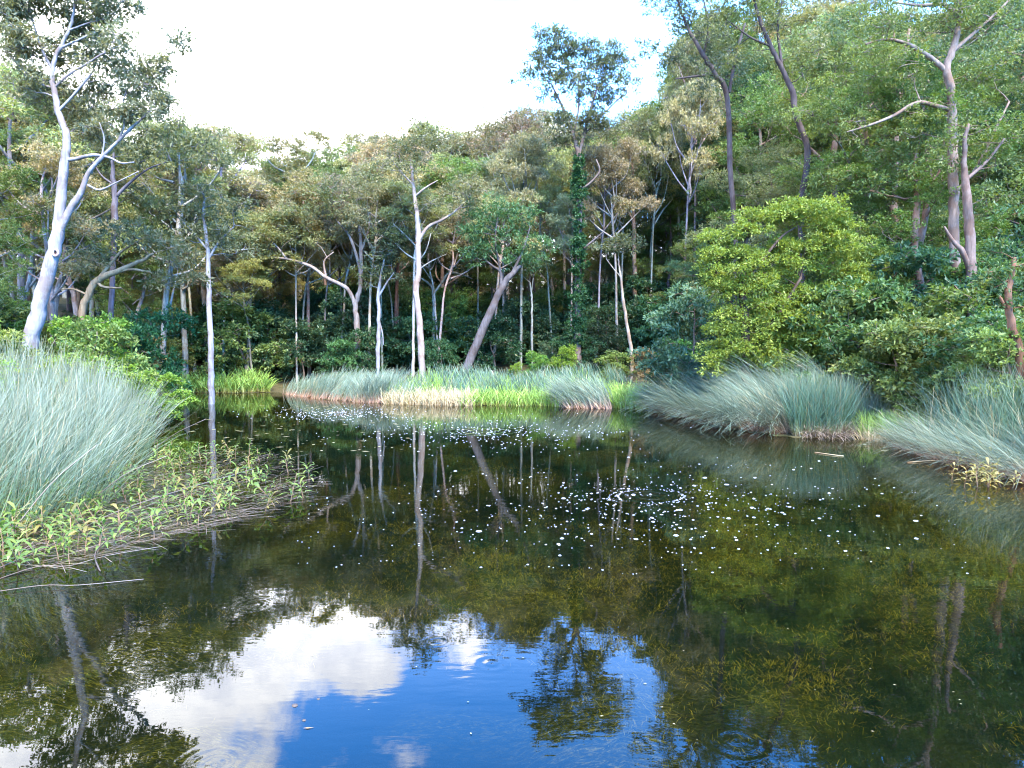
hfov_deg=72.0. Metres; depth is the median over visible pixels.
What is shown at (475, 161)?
forest tree
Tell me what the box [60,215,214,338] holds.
twisted tree
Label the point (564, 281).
forest tree
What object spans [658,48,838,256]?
forest tree
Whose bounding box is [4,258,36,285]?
understory tree
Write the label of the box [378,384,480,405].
dry grass
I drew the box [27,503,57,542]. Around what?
water sprig
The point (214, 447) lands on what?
water sprig
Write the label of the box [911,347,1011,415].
shrub
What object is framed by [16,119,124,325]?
forest tree
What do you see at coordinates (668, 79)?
forest tree
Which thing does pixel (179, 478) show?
water sprig
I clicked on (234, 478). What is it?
water sprig
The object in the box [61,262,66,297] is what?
forest tree
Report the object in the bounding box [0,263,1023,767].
ground
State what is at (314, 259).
thin gum
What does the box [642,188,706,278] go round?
forest tree
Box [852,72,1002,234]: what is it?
forest tree
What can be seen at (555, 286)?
shrub
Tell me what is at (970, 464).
water sprig
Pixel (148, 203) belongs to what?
forest tree
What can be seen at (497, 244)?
thin gum
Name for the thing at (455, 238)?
thin gum
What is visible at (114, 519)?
water sprig
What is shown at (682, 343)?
shrub
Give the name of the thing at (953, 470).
water sprig
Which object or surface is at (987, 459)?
water sprig
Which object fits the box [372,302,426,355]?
shrub
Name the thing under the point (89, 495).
water sprig
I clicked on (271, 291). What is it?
forest tree
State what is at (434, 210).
thin gum
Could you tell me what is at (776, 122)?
gum tree
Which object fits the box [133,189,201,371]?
forest tree
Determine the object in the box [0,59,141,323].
forest tree
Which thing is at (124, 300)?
forest tree
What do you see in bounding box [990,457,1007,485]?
water sprig
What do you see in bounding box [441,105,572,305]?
contorted tree
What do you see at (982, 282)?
shrub
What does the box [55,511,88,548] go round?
water sprig
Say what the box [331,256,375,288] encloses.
understory tree
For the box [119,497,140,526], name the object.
water sprig
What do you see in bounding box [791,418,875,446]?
dead reed skirt
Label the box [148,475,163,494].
water sprig
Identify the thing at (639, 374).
shrub
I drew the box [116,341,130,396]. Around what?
shrub
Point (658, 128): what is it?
thin gum
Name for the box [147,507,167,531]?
water sprig
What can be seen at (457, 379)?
reed bed
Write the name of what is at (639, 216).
thin gum
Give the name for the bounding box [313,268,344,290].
understory tree
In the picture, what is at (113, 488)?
water sprig
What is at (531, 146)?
thin gum
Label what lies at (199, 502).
water sprig
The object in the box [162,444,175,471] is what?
water sprig
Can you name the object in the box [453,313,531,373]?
shrub
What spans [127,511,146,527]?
water sprig
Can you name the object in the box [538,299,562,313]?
shrub
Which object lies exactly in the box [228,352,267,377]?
shrub
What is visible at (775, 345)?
shrub
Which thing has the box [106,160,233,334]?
forest tree
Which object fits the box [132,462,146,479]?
water sprig
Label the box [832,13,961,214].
forest tree
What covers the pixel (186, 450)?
water sprig
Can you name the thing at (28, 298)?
forest tree
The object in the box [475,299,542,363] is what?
shrub
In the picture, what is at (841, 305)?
shrub
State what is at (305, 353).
shrub
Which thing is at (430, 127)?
forest tree
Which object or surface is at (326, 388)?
reed bed
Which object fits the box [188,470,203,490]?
water sprig
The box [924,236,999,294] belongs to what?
shrub
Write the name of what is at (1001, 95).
forest tree
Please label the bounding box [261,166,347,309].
forest tree
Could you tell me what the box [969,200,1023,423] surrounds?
stump tree
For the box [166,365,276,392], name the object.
spit grass
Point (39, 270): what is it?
forest tree
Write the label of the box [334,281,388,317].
shrub
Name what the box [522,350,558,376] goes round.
shrub
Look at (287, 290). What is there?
understory tree
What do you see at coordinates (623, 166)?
forest tree
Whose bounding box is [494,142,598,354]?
forest tree
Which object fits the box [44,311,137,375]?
shrub
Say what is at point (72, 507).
water sprig
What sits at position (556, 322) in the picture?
shrub
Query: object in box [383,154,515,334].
forest tree
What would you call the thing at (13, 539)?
water sprig
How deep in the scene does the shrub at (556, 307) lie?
48.72 m
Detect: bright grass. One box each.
[454,385,576,407]
[603,379,652,409]
[852,406,932,438]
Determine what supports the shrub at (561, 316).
on the ground at (94, 697)
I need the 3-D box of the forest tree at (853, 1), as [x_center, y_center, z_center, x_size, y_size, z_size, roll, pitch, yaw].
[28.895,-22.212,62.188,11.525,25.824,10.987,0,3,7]
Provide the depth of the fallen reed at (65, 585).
7.06 m
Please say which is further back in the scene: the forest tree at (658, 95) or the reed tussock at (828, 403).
the forest tree at (658, 95)
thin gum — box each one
[191,250,262,375]
[211,257,276,371]
[242,228,289,340]
[257,196,331,383]
[270,209,345,375]
[302,213,357,373]
[312,226,373,311]
[314,188,375,316]
[317,172,382,370]
[329,172,423,354]
[334,161,382,321]
[348,217,408,365]
[356,209,412,371]
[364,179,469,376]
[384,206,426,363]
[399,201,458,338]
[413,195,492,362]
[449,173,511,359]
[464,190,545,366]
[473,153,534,362]
[477,186,526,298]
[479,128,562,368]
[507,155,569,357]
[541,192,600,330]
[545,162,602,234]
[567,137,647,364]
[568,135,664,368]
[584,165,652,351]
[626,105,686,347]
[634,120,679,294]
[635,127,686,262]
[646,78,724,274]
[654,112,719,257]
[657,1,731,276]
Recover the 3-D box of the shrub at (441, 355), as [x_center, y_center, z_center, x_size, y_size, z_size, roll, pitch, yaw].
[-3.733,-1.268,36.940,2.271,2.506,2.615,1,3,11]
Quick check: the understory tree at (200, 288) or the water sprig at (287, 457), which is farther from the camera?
the understory tree at (200, 288)
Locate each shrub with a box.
[0,300,62,371]
[0,327,65,382]
[0,358,18,407]
[1,299,49,341]
[24,314,101,348]
[28,351,122,394]
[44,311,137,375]
[50,316,159,407]
[65,363,164,426]
[113,334,170,407]
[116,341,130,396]
[121,303,200,400]
[130,369,200,420]
[155,337,198,372]
[156,325,171,356]
[167,322,203,369]
[186,301,257,373]
[190,297,304,379]
[196,309,225,363]
[207,308,307,378]
[217,296,299,364]
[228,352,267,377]
[272,320,336,381]
[273,294,297,307]
[285,287,339,326]
[290,311,349,373]
[291,288,351,314]
[293,309,338,368]
[298,284,343,312]
[313,288,388,371]
[314,337,375,379]
[327,295,376,333]
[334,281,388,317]
[334,325,386,376]
[372,281,422,317]
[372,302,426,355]
[374,325,408,368]
[375,313,450,373]
[386,300,431,309]
[399,311,469,367]
[408,283,476,363]
[424,336,462,376]
[450,333,469,357]
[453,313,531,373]
[467,332,502,361]
[471,294,517,345]
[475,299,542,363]
[484,295,558,362]
[505,361,522,379]
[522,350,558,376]
[523,304,568,347]
[526,310,568,354]
[534,340,564,370]
[535,276,570,309]
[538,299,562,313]
[544,303,564,348]
[547,329,606,371]
[548,343,578,373]
[550,280,626,335]
[564,304,609,356]
[583,320,627,368]
[585,301,639,362]
[590,273,663,340]
[593,349,636,378]
[602,272,669,346]
[611,296,660,353]
[625,280,739,395]
[626,347,660,389]
[632,288,688,349]
[649,336,702,391]
[654,295,732,355]
[685,337,707,353]
[720,327,754,367]
[731,283,834,388]
[749,307,794,346]
[756,273,914,393]
[817,286,909,378]
[822,309,965,416]
[839,282,1004,409]
[858,310,999,420]
[866,240,1001,321]
[876,358,942,421]
[908,304,1023,420]
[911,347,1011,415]
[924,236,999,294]
[929,320,1023,408]
[933,249,1023,345]
[962,229,1023,293]
[964,260,1023,340]
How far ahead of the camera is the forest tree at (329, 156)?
55.12 m
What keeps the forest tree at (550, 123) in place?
on the ground at (94, 697)
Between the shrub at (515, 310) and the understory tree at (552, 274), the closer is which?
the shrub at (515, 310)
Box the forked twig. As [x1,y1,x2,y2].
[94,540,107,586]
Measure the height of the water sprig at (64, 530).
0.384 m
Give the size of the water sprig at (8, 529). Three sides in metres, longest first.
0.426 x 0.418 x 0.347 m
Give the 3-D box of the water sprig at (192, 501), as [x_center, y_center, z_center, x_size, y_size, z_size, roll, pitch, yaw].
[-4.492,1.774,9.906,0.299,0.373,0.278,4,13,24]
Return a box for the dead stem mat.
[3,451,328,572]
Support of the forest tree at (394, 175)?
on the ground at (94, 697)
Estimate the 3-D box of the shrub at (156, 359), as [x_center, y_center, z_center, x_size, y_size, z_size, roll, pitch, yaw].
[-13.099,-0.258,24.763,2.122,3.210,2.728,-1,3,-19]
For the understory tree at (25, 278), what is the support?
on the ground at (94, 697)
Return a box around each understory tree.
[0,243,58,304]
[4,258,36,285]
[53,202,177,319]
[67,258,106,311]
[157,263,220,337]
[188,279,220,307]
[217,260,323,306]
[251,249,320,314]
[271,261,304,305]
[294,234,392,309]
[297,266,333,296]
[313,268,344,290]
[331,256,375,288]
[356,261,422,316]
[374,254,467,309]
[382,219,491,340]
[449,260,495,295]
[456,231,563,346]
[476,259,540,300]
[509,267,547,302]
[534,209,649,313]
[559,236,624,285]
[588,267,623,284]
[589,220,690,299]
[602,220,675,282]
[631,203,692,285]
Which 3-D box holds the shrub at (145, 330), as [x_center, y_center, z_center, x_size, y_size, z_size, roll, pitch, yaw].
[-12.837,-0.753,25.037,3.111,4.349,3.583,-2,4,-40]
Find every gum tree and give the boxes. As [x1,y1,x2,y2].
[0,0,200,363]
[75,111,239,332]
[152,174,265,403]
[235,165,405,376]
[348,225,412,376]
[364,116,494,378]
[421,218,477,367]
[592,113,673,361]
[633,0,750,320]
[692,0,831,319]
[762,24,921,283]
[823,0,1023,320]
[848,119,974,293]
[915,112,1023,317]
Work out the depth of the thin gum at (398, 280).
45.10 m
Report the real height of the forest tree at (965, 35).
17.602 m
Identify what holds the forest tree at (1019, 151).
on the ground at (94, 697)
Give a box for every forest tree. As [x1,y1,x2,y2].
[0,53,14,69]
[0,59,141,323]
[0,65,46,306]
[0,90,162,319]
[0,117,47,184]
[0,117,110,300]
[0,118,108,293]
[0,124,70,315]
[0,133,125,347]
[0,154,50,305]
[0,154,52,256]
[10,100,102,323]
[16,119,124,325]
[35,109,72,312]
[35,134,156,319]
[47,297,49,320]
[59,208,178,324]
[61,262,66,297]
[76,175,107,309]
[77,206,188,328]
[80,176,202,326]
[87,155,120,321]
[92,112,262,353]
[92,118,248,377]
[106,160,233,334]
[119,115,269,374]
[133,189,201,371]
[146,158,218,346]
[146,207,240,324]
[154,121,235,175]
[164,121,291,363]
[168,197,270,365]
[191,209,305,376]
[199,183,296,304]
[211,247,282,306]
[217,166,258,193]
[243,157,307,306]
[245,128,345,300]
[250,166,342,375]
[256,155,332,287]
[259,256,294,307]
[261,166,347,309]
[280,143,363,287]
[330,144,400,287]
[335,131,393,288]
[341,125,435,358]
[344,129,427,285]
[352,154,458,370]
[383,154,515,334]
[389,130,473,161]
[390,116,466,282]
[427,151,491,316]
[445,131,509,291]
[447,128,474,272]
[455,146,498,291]
[464,104,559,298]
[469,115,545,289]
[470,108,552,294]
[475,226,561,297]
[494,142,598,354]
[504,197,591,303]
[509,225,570,293]
[531,136,609,314]
[535,108,584,280]
[541,126,600,285]
[543,217,595,285]
[544,186,631,305]
[550,110,613,305]
[570,201,607,283]
[587,134,658,278]
[592,191,675,276]
[611,123,632,139]
[614,95,715,262]
[614,112,645,266]
[615,196,704,302]
[618,120,741,265]
[625,0,801,227]
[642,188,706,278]
[643,237,729,335]
[650,73,735,210]
[651,62,710,114]
[656,105,805,291]
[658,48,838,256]
[661,243,732,344]
[665,240,714,280]
[674,194,741,225]
[679,70,856,294]
[679,135,818,333]
[707,93,826,187]
[712,0,794,118]
[712,0,846,115]
[719,36,806,112]
[739,0,867,87]
[743,12,848,238]
[759,0,1023,261]
[765,32,965,278]
[769,30,964,304]
[798,0,894,274]
[799,7,911,148]
[807,48,1023,295]
[812,0,1023,245]
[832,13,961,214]
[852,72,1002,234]
[907,72,1023,259]
[915,0,1023,99]
[921,37,1023,240]
[927,0,1023,239]
[946,80,1023,263]
[957,47,1023,176]
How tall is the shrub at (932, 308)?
3.989 m
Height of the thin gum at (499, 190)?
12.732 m
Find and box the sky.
[0,0,952,281]
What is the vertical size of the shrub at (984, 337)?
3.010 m
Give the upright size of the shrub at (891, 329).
3.595 m
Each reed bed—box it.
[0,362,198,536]
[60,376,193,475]
[283,362,426,403]
[398,360,629,397]
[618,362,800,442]
[845,398,1023,491]
[893,356,1023,461]
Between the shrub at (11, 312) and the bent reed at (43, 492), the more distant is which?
the shrub at (11, 312)
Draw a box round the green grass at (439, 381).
[378,368,614,399]
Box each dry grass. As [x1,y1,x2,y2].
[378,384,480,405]
[851,421,929,443]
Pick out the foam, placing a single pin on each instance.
(543, 472)
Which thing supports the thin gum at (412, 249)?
on the ground at (94, 697)
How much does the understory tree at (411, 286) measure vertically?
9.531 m
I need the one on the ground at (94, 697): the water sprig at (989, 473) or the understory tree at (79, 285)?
the understory tree at (79, 285)
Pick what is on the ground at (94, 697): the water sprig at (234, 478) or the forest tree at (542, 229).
the forest tree at (542, 229)
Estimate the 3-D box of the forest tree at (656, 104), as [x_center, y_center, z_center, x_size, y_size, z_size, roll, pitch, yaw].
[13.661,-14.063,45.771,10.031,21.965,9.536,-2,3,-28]
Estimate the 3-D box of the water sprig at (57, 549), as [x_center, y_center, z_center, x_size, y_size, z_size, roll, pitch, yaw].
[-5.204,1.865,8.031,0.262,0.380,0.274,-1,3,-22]
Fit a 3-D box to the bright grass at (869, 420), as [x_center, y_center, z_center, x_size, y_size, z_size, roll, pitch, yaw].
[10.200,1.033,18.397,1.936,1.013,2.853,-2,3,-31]
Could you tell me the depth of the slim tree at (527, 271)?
38.76 m
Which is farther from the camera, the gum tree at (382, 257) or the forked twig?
the gum tree at (382, 257)
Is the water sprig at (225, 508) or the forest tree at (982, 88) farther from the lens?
the forest tree at (982, 88)
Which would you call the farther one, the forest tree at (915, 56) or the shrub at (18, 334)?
the forest tree at (915, 56)
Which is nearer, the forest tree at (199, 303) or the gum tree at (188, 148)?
the gum tree at (188, 148)
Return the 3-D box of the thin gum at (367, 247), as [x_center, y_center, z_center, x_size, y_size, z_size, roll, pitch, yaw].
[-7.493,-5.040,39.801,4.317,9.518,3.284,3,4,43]
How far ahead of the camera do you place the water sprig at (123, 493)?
11.13 m
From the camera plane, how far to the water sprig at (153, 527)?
8.82 m
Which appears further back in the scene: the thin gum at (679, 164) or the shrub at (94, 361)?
the thin gum at (679, 164)
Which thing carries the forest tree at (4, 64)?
on the ground at (94, 697)
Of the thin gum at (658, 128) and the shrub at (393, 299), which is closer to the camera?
the thin gum at (658, 128)
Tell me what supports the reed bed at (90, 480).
on the ground at (94, 697)
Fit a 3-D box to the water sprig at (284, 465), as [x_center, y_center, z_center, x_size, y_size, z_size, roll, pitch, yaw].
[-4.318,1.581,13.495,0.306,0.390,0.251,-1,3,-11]
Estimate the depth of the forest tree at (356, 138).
54.76 m
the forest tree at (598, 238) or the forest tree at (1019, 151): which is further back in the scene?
the forest tree at (598, 238)
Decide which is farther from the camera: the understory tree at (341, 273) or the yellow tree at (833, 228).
the understory tree at (341, 273)
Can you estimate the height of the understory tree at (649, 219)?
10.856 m
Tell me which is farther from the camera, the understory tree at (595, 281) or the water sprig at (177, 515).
the understory tree at (595, 281)
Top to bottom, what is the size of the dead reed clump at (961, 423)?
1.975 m
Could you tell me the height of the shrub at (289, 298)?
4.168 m
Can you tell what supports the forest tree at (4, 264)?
on the ground at (94, 697)
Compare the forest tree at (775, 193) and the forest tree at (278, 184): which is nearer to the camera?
the forest tree at (775, 193)
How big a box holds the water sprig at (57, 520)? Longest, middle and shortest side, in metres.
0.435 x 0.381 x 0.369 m
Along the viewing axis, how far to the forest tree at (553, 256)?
51.74 m
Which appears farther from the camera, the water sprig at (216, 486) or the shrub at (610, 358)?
the shrub at (610, 358)
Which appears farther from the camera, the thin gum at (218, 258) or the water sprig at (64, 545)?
the thin gum at (218, 258)
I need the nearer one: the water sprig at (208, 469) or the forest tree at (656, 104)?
the water sprig at (208, 469)
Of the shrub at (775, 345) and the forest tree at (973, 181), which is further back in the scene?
the forest tree at (973, 181)
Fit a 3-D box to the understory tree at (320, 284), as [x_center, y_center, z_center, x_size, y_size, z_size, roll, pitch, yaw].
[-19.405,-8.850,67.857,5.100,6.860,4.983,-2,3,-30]
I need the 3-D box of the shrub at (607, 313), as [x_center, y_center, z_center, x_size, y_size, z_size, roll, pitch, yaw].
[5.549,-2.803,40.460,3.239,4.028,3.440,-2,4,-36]
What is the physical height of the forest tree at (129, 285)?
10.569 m
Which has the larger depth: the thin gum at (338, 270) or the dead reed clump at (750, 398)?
the thin gum at (338, 270)
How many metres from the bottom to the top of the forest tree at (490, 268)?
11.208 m
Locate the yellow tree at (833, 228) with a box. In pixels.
[685,192,875,387]
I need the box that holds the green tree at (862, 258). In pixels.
[800,231,914,362]
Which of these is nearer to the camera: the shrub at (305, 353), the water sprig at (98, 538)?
the water sprig at (98, 538)
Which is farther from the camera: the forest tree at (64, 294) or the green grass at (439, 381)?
the forest tree at (64, 294)
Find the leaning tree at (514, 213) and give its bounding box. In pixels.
[452,189,559,379]
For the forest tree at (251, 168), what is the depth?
56.43 m
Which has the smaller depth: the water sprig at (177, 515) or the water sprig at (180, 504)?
the water sprig at (177, 515)
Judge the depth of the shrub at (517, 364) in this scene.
34.90 m
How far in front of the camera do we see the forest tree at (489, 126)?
69.27 m
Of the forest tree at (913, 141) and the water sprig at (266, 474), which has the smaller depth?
the water sprig at (266, 474)
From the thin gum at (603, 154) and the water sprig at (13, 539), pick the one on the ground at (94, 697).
the thin gum at (603, 154)
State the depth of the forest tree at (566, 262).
61.71 m
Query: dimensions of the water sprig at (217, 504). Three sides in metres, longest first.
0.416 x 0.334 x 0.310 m
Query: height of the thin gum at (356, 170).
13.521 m
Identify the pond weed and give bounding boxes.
[0,458,1023,767]
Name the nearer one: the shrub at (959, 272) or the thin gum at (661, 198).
the shrub at (959, 272)
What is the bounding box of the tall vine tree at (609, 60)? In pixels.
[508,22,643,370]
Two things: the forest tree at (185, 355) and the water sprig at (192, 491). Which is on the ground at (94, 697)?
the forest tree at (185, 355)
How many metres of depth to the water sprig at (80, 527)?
8.51 m
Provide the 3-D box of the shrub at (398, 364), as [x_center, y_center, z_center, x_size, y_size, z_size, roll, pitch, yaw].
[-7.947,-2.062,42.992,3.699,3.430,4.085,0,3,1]
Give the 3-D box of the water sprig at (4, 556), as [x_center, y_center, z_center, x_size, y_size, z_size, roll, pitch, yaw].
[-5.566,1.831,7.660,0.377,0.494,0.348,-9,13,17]
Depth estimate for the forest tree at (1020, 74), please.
33.25 m
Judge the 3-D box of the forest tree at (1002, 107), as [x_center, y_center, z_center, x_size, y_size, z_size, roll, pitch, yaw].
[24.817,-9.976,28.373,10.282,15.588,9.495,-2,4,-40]
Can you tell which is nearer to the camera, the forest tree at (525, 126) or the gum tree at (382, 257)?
the gum tree at (382, 257)
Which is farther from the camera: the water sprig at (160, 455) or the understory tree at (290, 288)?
the understory tree at (290, 288)
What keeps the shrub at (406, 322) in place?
on the ground at (94, 697)
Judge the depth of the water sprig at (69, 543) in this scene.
7.86 m
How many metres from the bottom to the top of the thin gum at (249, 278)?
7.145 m
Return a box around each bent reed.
[1,445,95,546]
[84,456,165,506]
[139,419,204,463]
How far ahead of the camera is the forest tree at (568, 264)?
54.34 m
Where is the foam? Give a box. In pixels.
[233,406,965,573]
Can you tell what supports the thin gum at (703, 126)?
on the ground at (94, 697)
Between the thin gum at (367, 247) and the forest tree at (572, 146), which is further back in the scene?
the forest tree at (572, 146)
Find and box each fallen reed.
[0,467,258,567]
[0,546,160,578]
[1,579,141,590]
[907,460,940,462]
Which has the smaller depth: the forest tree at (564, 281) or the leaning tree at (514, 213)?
the leaning tree at (514, 213)
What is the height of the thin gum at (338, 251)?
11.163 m
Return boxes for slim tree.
[509,250,556,362]
[591,228,646,386]
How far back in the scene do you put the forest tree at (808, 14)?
48.50 m
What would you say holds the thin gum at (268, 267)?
on the ground at (94, 697)
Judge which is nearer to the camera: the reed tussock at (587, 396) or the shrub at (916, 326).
the shrub at (916, 326)
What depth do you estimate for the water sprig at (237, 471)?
12.89 m
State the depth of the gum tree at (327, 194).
37.62 m
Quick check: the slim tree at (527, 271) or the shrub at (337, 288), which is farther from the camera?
the shrub at (337, 288)
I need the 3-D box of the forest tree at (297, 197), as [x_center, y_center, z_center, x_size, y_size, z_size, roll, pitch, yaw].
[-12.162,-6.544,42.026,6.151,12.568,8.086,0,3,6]
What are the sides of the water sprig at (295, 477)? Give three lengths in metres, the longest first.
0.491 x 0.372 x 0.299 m
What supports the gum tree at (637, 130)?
on the ground at (94, 697)
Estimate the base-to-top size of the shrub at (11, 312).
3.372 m
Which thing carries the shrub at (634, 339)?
on the ground at (94, 697)
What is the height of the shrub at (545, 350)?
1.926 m
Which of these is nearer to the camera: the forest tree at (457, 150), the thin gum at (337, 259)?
the thin gum at (337, 259)
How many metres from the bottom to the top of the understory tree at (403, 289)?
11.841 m
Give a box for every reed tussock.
[339,366,409,402]
[524,370,613,408]
[759,363,877,436]
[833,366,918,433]
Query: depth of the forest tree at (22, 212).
33.81 m
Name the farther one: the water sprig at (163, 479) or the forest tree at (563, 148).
the forest tree at (563, 148)
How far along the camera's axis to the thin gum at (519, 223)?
36.97 m
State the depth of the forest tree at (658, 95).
57.10 m
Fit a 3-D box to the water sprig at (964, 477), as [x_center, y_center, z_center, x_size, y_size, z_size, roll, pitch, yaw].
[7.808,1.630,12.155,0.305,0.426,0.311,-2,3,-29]
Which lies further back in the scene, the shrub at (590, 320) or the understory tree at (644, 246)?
the understory tree at (644, 246)
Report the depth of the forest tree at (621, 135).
75.49 m
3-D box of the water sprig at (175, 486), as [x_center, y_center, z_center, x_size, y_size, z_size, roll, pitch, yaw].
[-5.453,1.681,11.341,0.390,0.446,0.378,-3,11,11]
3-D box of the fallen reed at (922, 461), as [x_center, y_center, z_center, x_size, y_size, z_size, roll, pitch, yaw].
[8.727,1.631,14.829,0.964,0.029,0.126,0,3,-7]
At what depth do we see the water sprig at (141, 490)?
11.13 m
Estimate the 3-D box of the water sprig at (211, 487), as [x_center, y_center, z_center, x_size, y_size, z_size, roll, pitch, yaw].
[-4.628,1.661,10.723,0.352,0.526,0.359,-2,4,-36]
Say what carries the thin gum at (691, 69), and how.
on the ground at (94, 697)
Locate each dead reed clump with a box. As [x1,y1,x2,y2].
[0,366,156,524]
[672,370,814,432]
[883,387,1023,458]
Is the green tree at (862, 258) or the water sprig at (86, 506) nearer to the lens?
the water sprig at (86, 506)
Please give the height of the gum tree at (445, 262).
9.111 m
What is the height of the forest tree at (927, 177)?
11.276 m
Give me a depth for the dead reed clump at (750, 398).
20.59 m
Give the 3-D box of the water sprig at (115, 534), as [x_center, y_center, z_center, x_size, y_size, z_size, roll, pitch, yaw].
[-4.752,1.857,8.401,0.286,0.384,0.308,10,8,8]
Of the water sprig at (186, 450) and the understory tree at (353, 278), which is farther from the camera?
the understory tree at (353, 278)
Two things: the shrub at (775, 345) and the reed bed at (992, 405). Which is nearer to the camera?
the reed bed at (992, 405)
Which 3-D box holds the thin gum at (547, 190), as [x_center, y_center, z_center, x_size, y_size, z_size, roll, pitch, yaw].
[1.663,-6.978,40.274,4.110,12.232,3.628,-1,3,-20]
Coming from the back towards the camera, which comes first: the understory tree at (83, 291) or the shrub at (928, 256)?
the understory tree at (83, 291)
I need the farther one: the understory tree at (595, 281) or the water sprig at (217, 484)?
the understory tree at (595, 281)
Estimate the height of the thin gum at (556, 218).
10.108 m
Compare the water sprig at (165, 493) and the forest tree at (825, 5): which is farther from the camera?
the forest tree at (825, 5)
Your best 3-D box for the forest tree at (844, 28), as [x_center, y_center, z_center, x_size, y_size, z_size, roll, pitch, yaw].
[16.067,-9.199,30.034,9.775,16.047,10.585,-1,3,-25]
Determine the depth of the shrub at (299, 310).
46.39 m
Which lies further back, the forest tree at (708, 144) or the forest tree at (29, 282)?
the forest tree at (708, 144)
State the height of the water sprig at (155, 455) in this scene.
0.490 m
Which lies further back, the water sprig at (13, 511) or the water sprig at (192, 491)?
the water sprig at (192, 491)
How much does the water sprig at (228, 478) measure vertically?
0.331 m
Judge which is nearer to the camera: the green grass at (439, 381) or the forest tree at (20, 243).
the forest tree at (20, 243)
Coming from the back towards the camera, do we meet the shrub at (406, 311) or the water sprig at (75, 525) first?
the shrub at (406, 311)
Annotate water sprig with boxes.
[0,520,22,562]
[0,538,34,574]
[0,540,8,572]
[1,508,24,537]
[1,526,25,556]
[2,501,29,538]
[2,529,31,565]
[5,519,22,549]
[11,519,29,545]
[13,520,38,549]
[15,540,50,566]
[20,508,40,537]
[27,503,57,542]
[28,512,53,537]
[31,524,66,563]
[36,515,54,545]
[39,531,67,564]
[47,529,78,560]
[48,516,75,545]
[50,521,78,552]
[53,503,95,536]
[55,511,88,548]
[58,539,78,567]
[63,499,96,532]
[64,508,91,535]
[68,519,96,546]
[70,530,86,553]
[74,527,94,555]
[76,497,102,519]
[78,494,100,522]
[82,500,111,525]
[85,492,107,516]
[87,518,118,557]
[89,490,104,509]
[90,525,111,552]
[92,508,108,547]
[94,492,108,513]
[101,523,129,552]
[103,503,136,542]
[106,478,121,501]
[106,510,132,543]
[110,484,131,503]
[112,478,130,499]
[116,466,133,489]
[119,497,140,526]
[121,451,140,475]
[121,514,151,542]
[126,471,146,488]
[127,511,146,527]
[128,488,146,507]
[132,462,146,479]
[134,481,149,503]
[140,509,169,545]
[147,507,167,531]
[148,448,163,470]
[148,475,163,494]
[150,487,174,519]
[151,436,164,456]
[152,447,167,466]
[153,491,172,521]
[154,471,171,489]
[154,498,173,522]
[156,451,172,469]
[159,473,179,499]
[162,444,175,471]
[162,474,181,495]
[167,474,185,489]
[168,507,184,527]
[169,497,195,527]
[169,498,187,511]
[172,442,184,460]
[172,487,193,512]
[178,441,193,459]
[180,476,199,495]
[180,495,203,522]
[183,479,203,501]
[184,498,208,530]
[186,473,199,495]
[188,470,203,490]
[190,441,206,463]
[193,444,205,461]
[194,483,210,507]
[199,455,214,475]
[199,467,220,490]
[200,476,219,509]
[203,493,224,520]
[205,487,226,510]
[207,478,226,491]
[208,475,223,498]
[209,440,219,457]
[217,480,233,498]
[220,487,240,512]
[220,500,230,521]
[223,475,240,493]
[226,461,247,481]
[230,467,246,492]
[242,453,253,471]
[244,470,259,487]
[246,440,255,454]
[253,466,266,482]
[254,475,284,510]
[257,491,279,514]
[262,464,273,486]
[278,448,293,464]
[279,456,292,475]
[280,479,301,506]
[286,468,304,490]
[290,477,310,501]
[302,462,315,485]
[946,462,960,483]
[950,450,967,471]
[956,466,973,490]
[960,447,980,474]
[967,461,985,488]
[968,466,984,490]
[976,457,1000,488]
[979,471,1002,491]
[981,465,997,484]
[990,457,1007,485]
[1003,470,1021,490]
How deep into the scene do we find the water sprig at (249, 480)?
12.25 m
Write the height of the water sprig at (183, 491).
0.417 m
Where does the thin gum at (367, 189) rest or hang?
on the ground at (94, 697)

